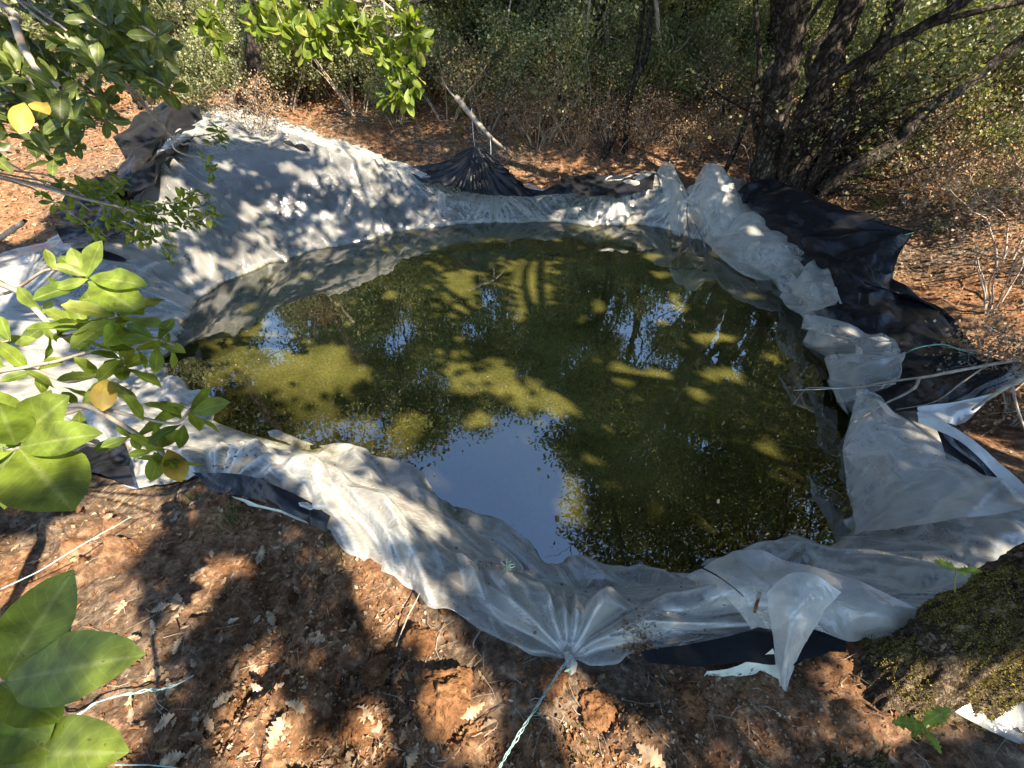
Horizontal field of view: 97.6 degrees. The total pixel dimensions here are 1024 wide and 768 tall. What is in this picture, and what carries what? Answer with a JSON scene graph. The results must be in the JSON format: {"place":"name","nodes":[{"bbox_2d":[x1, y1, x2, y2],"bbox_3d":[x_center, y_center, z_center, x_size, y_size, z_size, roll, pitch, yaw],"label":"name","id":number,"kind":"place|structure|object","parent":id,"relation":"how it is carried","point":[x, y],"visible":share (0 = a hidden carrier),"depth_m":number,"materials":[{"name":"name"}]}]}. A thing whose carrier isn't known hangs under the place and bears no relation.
{"place":"outdoors","nodes":[
{"label":"outdoors","id":0,"kind":"place"},
{"bbox_2d":[162,222,861,583],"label":"water","id":1,"kind":"structure","parent":0,"point":[544,358],"depth_m":3.12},
{"bbox_2d":[0,1,1023,767],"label":"ground","id":2,"kind":"structure","parent":0,"point":[100,577],"depth_m":1.56,"materials":[{"name":"soil"}]},
{"bbox_2d":[0,569,144,767],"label":"strawberry sapling","id":3,"kind":"object","parent":2,"relation":"on","point":[51,666],"visible":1,"depth_m":0.40,"materials":[{"name":"green plant"}]},
{"bbox_2d":[0,0,153,95],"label":"shrub","id":4,"kind":"object","parent":2,"relation":"on","point":[35,27],"visible":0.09,"depth_m":4.85,"materials":[{"name":"green plant"}]},
{"bbox_2d":[0,0,190,175],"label":"overhanging tree","id":5,"kind":"object","parent":2,"relation":"on","point":[48,99],"visible":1,"depth_m":1.31,"materials":[{"name":"green plant"}]},
{"bbox_2d":[0,240,229,511],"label":"strawberry tree","id":6,"kind":"object","parent":2,"relation":"on","point":[44,467],"visible":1,"depth_m":0.69,"materials":[{"name":"green plant"}]},
{"bbox_2d":[0,80,235,265],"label":"leaved tree","id":7,"kind":"object","parent":2,"relation":"on","point":[143,212],"visible":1,"depth_m":2.38,"materials":[{"name":"green plant"}]},
{"bbox_2d":[140,0,234,54],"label":"shrub","id":8,"kind":"object","parent":2,"relation":"on","point":[174,30],"visible":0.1,"depth_m":7.08,"materials":[{"name":"green plant"}]},
{"bbox_2d":[137,0,241,85],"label":"shrub","id":9,"kind":"object","parent":2,"relation":"on","point":[180,9],"visible":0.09,"depth_m":6.50,"materials":[{"name":"green plant"}]},
{"bbox_2d":[124,16,255,112],"bbox_3d":[-4.028,-3.836,5.657,1.815,1.254,1.365,8,39,10],"label":"shrub","id":10,"kind":"object","parent":2,"relation":"on","point":[199,61],"visible":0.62,"depth_m":5.47,"materials":[{"name":"green plant"}]},
{"bbox_2d":[193,64,307,140],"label":"dry bush","id":11,"kind":"object","parent":2,"relation":"on","point":[253,84],"visible":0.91,"depth_m":4.93,"materials":[{"name":"brown plant"}]},
{"bbox_2d":[241,0,263,116],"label":"young tree","id":12,"kind":"object","parent":2,"relation":"on","point":[253,53],"visible":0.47,"depth_m":5.59,"materials":[{"name":"grey plant"}]},
{"bbox_2d":[266,713,285,748],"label":"fallen oak leaf","id":13,"kind":"object","parent":2,"relation":"on","point":[277,728],"visible":1,"depth_m":1.15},
{"bbox_2d":[216,0,355,111],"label":"shrub","id":14,"kind":"object","parent":2,"relation":"on","point":[240,32],"visible":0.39,"depth_m":6.20,"materials":[{"name":"green plant"}]},
{"bbox_2d":[221,0,393,97],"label":"shrub","id":15,"kind":"object","parent":2,"relation":"on","point":[276,68],"visible":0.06,"depth_m":6.84,"materials":[{"name":"green plant"}]},
{"bbox_2d":[189,0,433,116],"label":"bay tree","id":16,"kind":"object","parent":2,"relation":"on","point":[351,29],"visible":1,"depth_m":1.33,"materials":[{"name":"green plant"}]},
{"bbox_2d":[225,0,400,115],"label":"shrub","id":17,"kind":"object","parent":2,"relation":"on","point":[326,75],"visible":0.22,"depth_m":6.83,"materials":[{"name":"green plant"}]},
{"bbox_2d":[336,693,377,743],"bbox_3d":[-0.442,0.964,1.279,0.131,0.074,0.107,-21,43,-25],"label":"earth clod","id":18,"kind":"object","parent":2,"relation":"on","point":[348,720],"visible":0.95,"depth_m":1.26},
{"bbox_2d":[359,654,391,690],"bbox_3d":[-0.416,0.873,1.360,0.093,0.058,0.090,-17,41,-21],"label":"earth clod","id":19,"kind":"object","parent":2,"relation":"on","point":[375,672],"visible":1,"depth_m":1.35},
{"bbox_2d":[320,1,435,104],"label":"shrub","id":20,"kind":"object","parent":2,"relation":"on","point":[342,73],"visible":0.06,"depth_m":6.86,"materials":[{"name":"green plant"}]},
{"bbox_2d":[352,65,431,129],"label":"shrub","id":21,"kind":"object","parent":2,"relation":"on","point":[372,88],"visible":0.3,"depth_m":6.97,"materials":[{"name":"green plant"}]},
{"bbox_2d":[400,622,436,660],"bbox_3d":[-0.296,0.817,1.421,0.114,0.072,0.116,0,38,0],"label":"earth clod","id":22,"kind":"object","parent":2,"relation":"on","point":[418,640],"visible":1,"depth_m":1.40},
{"bbox_2d":[331,0,544,129],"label":"shrub","id":23,"kind":"object","parent":2,"relation":"on","point":[430,54],"visible":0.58,"depth_m":6.53,"materials":[{"name":"green plant"}]},
{"bbox_2d":[412,665,474,744],"bbox_3d":[-0.195,0.888,1.248,0.173,0.123,0.184,0,38,0],"label":"earth clod","id":24,"kind":"object","parent":2,"relation":"on","point":[441,702],"visible":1,"depth_m":1.23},
{"bbox_2d":[416,37,474,94],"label":"shrub","id":25,"kind":"object","parent":2,"relation":"on","point":[434,64],"visible":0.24,"depth_m":7.30,"materials":[{"name":"green plant"}]},
{"bbox_2d":[440,70,506,118],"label":"shrub","id":26,"kind":"object","parent":2,"relation":"on","point":[471,95],"visible":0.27,"depth_m":7.16,"materials":[{"name":"green plant"}]},
{"bbox_2d":[441,77,512,157],"bbox_3d":[-0.115,-3.444,5.974,0.934,1.101,1.325,30,47,33],"label":"dead stick","id":27,"kind":"object","parent":2,"relation":"on","point":[468,112],"visible":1,"depth_m":5.46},
{"bbox_2d":[422,33,536,134],"bbox_3d":[-0.501,-4.535,6.858,1.723,1.494,2.101,14,40,17],"label":"dry bush","id":28,"kind":"object","parent":2,"relation":"on","point":[458,90],"visible":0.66,"depth_m":6.47,"materials":[{"name":"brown plant"}]},
{"bbox_2d":[428,0,531,68],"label":"shrub","id":29,"kind":"object","parent":2,"relation":"on","point":[460,15],"visible":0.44,"depth_m":7.49,"materials":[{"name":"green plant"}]},
{"bbox_2d":[472,85,538,131],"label":"dry bush","id":30,"kind":"object","parent":2,"relation":"on","point":[494,116],"visible":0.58,"depth_m":6.99,"materials":[{"name":"brown plant"}]},
{"bbox_2d":[0,107,1023,744],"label":"clear plastic liner","id":31,"kind":"object","parent":2,"relation":"on","point":[966,499],"visible":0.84,"depth_m":1.99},
{"bbox_2d":[18,132,1018,662],"bbox_3d":[-0.652,-1.327,3.855,7.419,1.152,6.589,0,38,0],"label":"sheet debris","id":32,"kind":"object","parent":31,"relation":"on","point":[640,648],"visible":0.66,"depth_m":1.42,"materials":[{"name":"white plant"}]},
{"bbox_2d":[498,658,570,767],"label":"rope","id":33,"kind":"object","parent":31,"relation":"attached to","point":[530,716],"visible":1,"depth_m":1.18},
{"bbox_2d":[794,346,1023,422],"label":"fallen branch","id":34,"kind":"object","parent":31,"relation":"on","point":[981,367],"visible":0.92,"depth_m":2.50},
{"bbox_2d":[0,102,1023,678],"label":"black tarp","id":35,"kind":"object","parent":2,"relation":"on","point":[302,192],"visible":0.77,"depth_m":3.93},
{"bbox_2d":[971,374,1023,428],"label":"fallen branch","id":36,"kind":"object","parent":35,"relation":"on","point":[1011,384],"visible":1,"depth_m":2.29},
{"bbox_2d":[0,1,1023,767],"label":"leaf litter","id":37,"kind":"object","parent":2,"relation":"on","point":[210,725],"visible":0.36,"depth_m":1.38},
{"bbox_2d":[2,157,1023,767],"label":"soil crumbs","id":38,"kind":"object","parent":2,"relation":"on","point":[512,719],"visible":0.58,"depth_m":1.32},
{"bbox_2d":[4,1,1022,767],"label":"twig litter","id":39,"kind":"object","parent":2,"relation":"on","point":[382,583],"visible":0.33,"depth_m":1.54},
{"bbox_2d":[487,84,549,136],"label":"dry bush","id":40,"kind":"object","parent":2,"relation":"on","point":[521,131],"visible":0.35,"depth_m":6.90,"materials":[{"name":"brown plant"}]},
{"bbox_2d":[461,32,603,127],"bbox_3d":[0.265,-4.564,6.823,1.483,1.303,2.143,-57,65,-47],"label":"shrub","id":41,"kind":"object","parent":2,"relation":"on","point":[535,64],"visible":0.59,"depth_m":6.66,"materials":[{"name":"green plant"}]},
{"bbox_2d":[467,9,604,112],"bbox_3d":[0.435,-5.258,7.343,2.598,1.455,1.798,-34,49,-35],"label":"shrub","id":42,"kind":"object","parent":2,"relation":"on","point":[523,33],"visible":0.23,"depth_m":6.68,"materials":[{"name":"green plant"}]},
{"bbox_2d":[481,63,593,150],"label":"dry bush","id":43,"kind":"object","parent":2,"relation":"on","point":[528,137],"visible":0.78,"depth_m":6.69,"materials":[{"name":"brown plant"}]},
{"bbox_2d":[509,91,585,142],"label":"dry bush","id":44,"kind":"object","parent":2,"relation":"on","point":[551,135],"visible":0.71,"depth_m":6.89,"materials":[{"name":"brown plant"}]},
{"bbox_2d":[511,79,584,141],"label":"dry bush","id":45,"kind":"object","parent":2,"relation":"on","point":[557,131],"visible":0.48,"depth_m":6.86,"materials":[{"name":"brown plant"}]},
{"bbox_2d":[536,660,568,702],"bbox_3d":[0.116,0.890,1.345,0.096,0.061,0.107,25,45,29],"label":"earth clod","id":46,"kind":"object","parent":2,"relation":"on","point":[549,670],"visible":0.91,"depth_m":1.33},
{"bbox_2d":[508,16,621,96],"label":"shrub","id":47,"kind":"object","parent":2,"relation":"on","point":[582,42],"visible":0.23,"depth_m":6.96,"materials":[{"name":"green plant"}]},
{"bbox_2d":[487,0,648,128],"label":"shrub","id":48,"kind":"object","parent":2,"relation":"on","point":[563,21],"visible":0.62,"depth_m":6.18,"materials":[{"name":"green plant"}]},
{"bbox_2d":[548,117,606,157],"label":"dry bush","id":49,"kind":"object","parent":2,"relation":"on","point":[582,140],"visible":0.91,"depth_m":6.82,"materials":[{"name":"brown plant"}]},
{"bbox_2d":[509,35,652,145],"bbox_3d":[0.947,-4.346,6.792,2.080,1.486,1.706,-9,39,-12],"label":"dry bush","id":50,"kind":"object","parent":2,"relation":"on","point":[553,116],"visible":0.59,"depth_m":6.55,"materials":[{"name":"brown plant"}]},
{"bbox_2d":[579,689,616,732],"bbox_3d":[0.250,0.964,1.317,0.111,0.064,0.110,0,38,0],"label":"earth clod","id":51,"kind":"object","parent":2,"relation":"on","point":[598,709],"visible":1,"depth_m":1.30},
{"bbox_2d":[574,91,651,145],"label":"dry bush","id":52,"kind":"object","parent":2,"relation":"on","point":[615,120],"visible":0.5,"depth_m":6.71,"materials":[{"name":"brown plant"}]},
{"bbox_2d":[560,46,674,133],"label":"dry bush","id":53,"kind":"object","parent":2,"relation":"on","point":[655,88],"visible":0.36,"depth_m":6.73,"materials":[{"name":"brown plant"}]},
{"bbox_2d":[549,0,692,98],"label":"shrub","id":54,"kind":"object","parent":2,"relation":"on","point":[673,24],"visible":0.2,"depth_m":6.97,"materials":[{"name":"green plant"}]},
{"bbox_2d":[578,40,663,120],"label":"shrub","id":55,"kind":"object","parent":2,"relation":"on","point":[596,67],"visible":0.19,"depth_m":6.88,"materials":[{"name":"green plant"}]},
{"bbox_2d":[577,72,666,153],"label":"dry bush","id":56,"kind":"object","parent":2,"relation":"on","point":[603,120],"visible":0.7,"depth_m":6.52,"materials":[{"name":"brown plant"}]},
{"bbox_2d":[599,0,652,160],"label":"young tree","id":57,"kind":"object","parent":2,"relation":"on","point":[627,97],"visible":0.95,"depth_m":6.33,"materials":[{"name":"grey plant"}]},
{"bbox_2d":[588,49,665,118],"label":"shrub","id":58,"kind":"object","parent":2,"relation":"on","point":[615,73],"visible":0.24,"depth_m":6.55,"materials":[{"name":"green plant"}]},
{"bbox_2d":[623,0,645,153],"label":"young tree","id":59,"kind":"object","parent":2,"relation":"on","point":[636,63],"visible":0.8,"depth_m":6.32,"materials":[{"name":"grey plant"}]},
{"bbox_2d":[590,0,702,52],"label":"shrub","id":60,"kind":"object","parent":2,"relation":"on","point":[663,10],"visible":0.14,"depth_m":7.34,"materials":[{"name":"green plant"}]},
{"bbox_2d":[587,39,713,122],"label":"shrub","id":61,"kind":"object","parent":2,"relation":"on","point":[659,71],"visible":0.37,"depth_m":6.68,"materials":[{"name":"green plant"}]},
{"bbox_2d":[636,742,665,767],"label":"fallen oak leaf","id":62,"kind":"object","parent":2,"relation":"on","point":[650,755],"visible":1,"depth_m":1.19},
{"bbox_2d":[622,112,683,155],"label":"dry bush","id":63,"kind":"object","parent":2,"relation":"on","point":[643,142],"visible":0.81,"depth_m":6.75,"materials":[{"name":"brown plant"}]},
{"bbox_2d":[611,85,695,149],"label":"dry bush","id":64,"kind":"object","parent":2,"relation":"on","point":[672,105],"visible":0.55,"depth_m":6.68,"materials":[{"name":"brown plant"}]},
{"bbox_2d":[615,23,720,116],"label":"shrub","id":65,"kind":"object","parent":2,"relation":"on","point":[678,53],"visible":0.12,"depth_m":6.83,"materials":[{"name":"green plant"}]},
{"bbox_2d":[633,87,705,141],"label":"dry bush","id":66,"kind":"object","parent":2,"relation":"on","point":[658,111],"visible":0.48,"depth_m":6.82,"materials":[{"name":"brown plant"}]},
{"bbox_2d":[610,4,754,120],"bbox_3d":[2.652,-4.968,7.145,2.377,1.648,1.645,-4,38,-5],"label":"shrub","id":67,"kind":"object","parent":2,"relation":"on","point":[662,43],"visible":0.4,"depth_m":6.66,"materials":[{"name":"green plant"}]},
{"bbox_2d":[628,14,736,75],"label":"shrub","id":68,"kind":"object","parent":2,"relation":"on","point":[691,33],"visible":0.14,"depth_m":6.94,"materials":[{"name":"green plant"}]},
{"bbox_2d":[609,0,759,56],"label":"shrub","id":69,"kind":"object","parent":2,"relation":"on","point":[679,2],"visible":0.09,"depth_m":7.09,"materials":[{"name":"green plant"}]},
{"bbox_2d":[659,120,718,156],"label":"dry bush","id":70,"kind":"object","parent":2,"relation":"on","point":[686,132],"visible":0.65,"depth_m":6.79,"materials":[{"name":"brown plant"}]},
{"bbox_2d":[675,681,708,719],"bbox_3d":[0.535,0.945,1.338,0.092,0.060,0.096,0,38,0],"label":"earth clod","id":71,"kind":"object","parent":2,"relation":"on","point":[689,697],"visible":1,"depth_m":1.32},
{"bbox_2d":[650,102,737,156],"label":"dry bush","id":72,"kind":"object","parent":2,"relation":"on","point":[702,131],"visible":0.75,"depth_m":6.66,"materials":[{"name":"brown plant"}]},
{"bbox_2d":[658,48,732,119],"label":"shrub","id":73,"kind":"object","parent":2,"relation":"on","point":[689,78],"visible":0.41,"depth_m":6.84,"materials":[{"name":"green plant"}]},
{"bbox_2d":[670,0,769,71],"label":"shrub","id":74,"kind":"object","parent":2,"relation":"on","point":[719,2],"visible":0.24,"depth_m":6.73,"materials":[{"name":"green plant"}]},
{"bbox_2d":[679,92,760,148],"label":"dry bush","id":75,"kind":"object","parent":2,"relation":"on","point":[733,116],"visible":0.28,"depth_m":6.87,"materials":[{"name":"brown plant"}]},
{"bbox_2d":[679,71,761,144],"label":"dry bush","id":76,"kind":"object","parent":2,"relation":"on","point":[720,106],"visible":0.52,"depth_m":6.63,"materials":[{"name":"brown plant"}]},
{"bbox_2d":[685,37,772,114],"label":"shrub","id":77,"kind":"object","parent":2,"relation":"on","point":[735,66],"visible":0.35,"depth_m":6.72,"materials":[{"name":"green plant"}]},
{"bbox_2d":[712,118,760,159],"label":"dry bush","id":78,"kind":"object","parent":2,"relation":"on","point":[743,152],"visible":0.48,"depth_m":6.66,"materials":[{"name":"brown plant"}]},
{"bbox_2d":[681,28,798,141],"bbox_3d":[3.336,-4.444,6.825,1.828,1.534,2.229,31,47,33],"label":"bush","id":79,"kind":"object","parent":2,"relation":"on","point":[721,83],"visible":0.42,"depth_m":6.45,"materials":[{"name":"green plant"}]},
{"bbox_2d":[724,0,761,174],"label":"young tree","id":80,"kind":"object","parent":2,"relation":"on","point":[756,83],"visible":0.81,"depth_m":5.60,"materials":[{"name":"grey plant"}]},
{"bbox_2d":[703,0,821,93],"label":"shrub","id":81,"kind":"object","parent":2,"relation":"on","point":[747,33],"visible":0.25,"depth_m":6.80,"materials":[{"name":"green plant"}]},
{"bbox_2d":[742,0,782,117],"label":"evergreen tree","id":82,"kind":"object","parent":2,"relation":"on","point":[774,22],"visible":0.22,"depth_m":6.51,"materials":[{"name":"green plant"}]},
{"bbox_2d":[721,0,837,48],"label":"shrub","id":83,"kind":"object","parent":2,"relation":"on","point":[828,13],"visible":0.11,"depth_m":7.45,"materials":[{"name":"green plant"}]},
{"bbox_2d":[667,0,1023,214],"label":"oak tree","id":84,"kind":"object","parent":2,"relation":"on","point":[787,152],"visible":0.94,"depth_m":4.55,"materials":[{"name":"brown plant"}]},
{"bbox_2d":[817,161,910,205],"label":"dry bush","id":85,"kind":"object","parent":2,"relation":"on","point":[844,199],"visible":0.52,"depth_m":5.05,"materials":[{"name":"brown plant"}]},
{"bbox_2d":[740,14,1013,185],"bbox_3d":[4.038,-3.550,5.615,2.156,1.726,3.117,-8,39,-10],"label":"shrub","id":86,"kind":"object","parent":2,"relation":"on","point":[962,68],"visible":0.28,"depth_m":4.76,"materials":[{"name":"green plant"}]},
{"bbox_2d":[792,0,969,113],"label":"shrub","id":87,"kind":"object","parent":2,"relation":"on","point":[863,12],"visible":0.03,"depth_m":6.43,"materials":[{"name":"green plant"}]},
{"bbox_2d":[761,542,1023,767],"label":"leaning oak","id":88,"kind":"object","parent":2,"relation":"on","point":[961,647],"visible":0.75,"depth_m":1.28,"materials":[{"name":"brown plant"}]},
{"bbox_2d":[812,0,1023,166],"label":"shrub","id":89,"kind":"object","parent":2,"relation":"on","point":[915,17],"visible":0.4,"depth_m":4.67,"materials":[{"name":"green plant"}]},
{"bbox_2d":[818,0,1023,165],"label":"shrub","id":90,"kind":"object","parent":2,"relation":"on","point":[973,40],"visible":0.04,"depth_m":5.26,"materials":[{"name":"green plant"}]},
{"bbox_2d":[892,705,950,753],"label":"oak seedling","id":91,"kind":"object","parent":2,"relation":"on","point":[939,715],"visible":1,"depth_m":1.06,"materials":[{"name":"green plant"}]},
{"bbox_2d":[863,43,1023,184],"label":"dry bush","id":92,"kind":"object","parent":2,"relation":"on","point":[949,107],"visible":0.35,"depth_m":4.62,"materials":[{"name":"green plant"}]},
{"bbox_2d":[868,29,1023,180],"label":"shrub","id":93,"kind":"object","parent":2,"relation":"on","point":[982,87],"visible":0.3,"depth_m":4.87,"materials":[{"name":"green plant"}]},
{"bbox_2d":[869,127,1023,218],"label":"dry bush","id":94,"kind":"object","parent":2,"relation":"on","point":[926,201],"visible":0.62,"depth_m":4.54,"materials":[{"name":"brown plant"}]},
{"bbox_2d":[933,558,981,591],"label":"oak seedling","id":95,"kind":"object","parent":2,"relation":"on","point":[946,564],"visible":1,"depth_m":1.21,"materials":[{"name":"green plant"}]},
{"bbox_2d":[894,126,1023,272],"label":"dry bush","id":96,"kind":"object","parent":2,"relation":"on","point":[955,174],"visible":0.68,"depth_m":3.82,"materials":[{"name":"brown plant"}]},
{"bbox_2d":[894,46,1023,175],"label":"dry bush","id":97,"kind":"object","parent":2,"relation":"on","point":[990,111],"visible":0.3,"depth_m":4.61,"materials":[{"name":"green plant"}]},
{"bbox_2d":[896,141,1023,225],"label":"dry bush","id":98,"kind":"object","parent":2,"relation":"on","point":[951,205],"visible":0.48,"depth_m":4.47,"materials":[{"name":"brown plant"}]},
{"bbox_2d":[900,293,1023,412],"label":"dry bush","id":99,"kind":"object","parent":2,"relation":"on","point":[987,329],"visible":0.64,"depth_m":2.71,"materials":[{"name":"brown plant"}]},
{"bbox_2d":[904,107,1023,178],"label":"dry bush","id":100,"kind":"object","parent":2,"relation":"on","point":[947,122],"visible":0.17,"depth_m":5.02,"materials":[{"name":"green plant"}]},
{"bbox_2d":[913,40,1023,162],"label":"shrub","id":101,"kind":"object","parent":2,"relation":"on","point":[1008,76],"visible":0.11,"depth_m":4.93,"materials":[{"name":"green plant"}]},
{"bbox_2d":[913,72,1023,173],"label":"dry bush","id":102,"kind":"object","parent":2,"relation":"on","point":[978,112],"visible":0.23,"depth_m":4.88,"materials":[{"name":"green plant"}]},
{"bbox_2d":[917,184,1023,312],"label":"dry bush","id":103,"kind":"object","parent":2,"relation":"on","point":[985,294],"visible":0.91,"depth_m":3.38,"materials":[{"name":"brown plant"}]},
{"bbox_2d":[924,315,1023,441],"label":"dry bush","id":104,"kind":"object","parent":2,"relation":"on","point":[1006,402],"visible":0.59,"depth_m":2.65,"materials":[{"name":"brown plant"}]},
{"bbox_2d":[940,87,1023,174],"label":"shrub","id":105,"kind":"object","parent":2,"relation":"on","point":[1017,123],"visible":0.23,"depth_m":4.93,"materials":[{"name":"green plant"}]},
{"bbox_2d":[950,113,1023,222],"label":"shrub","id":106,"kind":"object","parent":2,"relation":"on","point":[1007,129],"visible":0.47,"depth_m":4.42,"materials":[{"name":"green plant"}]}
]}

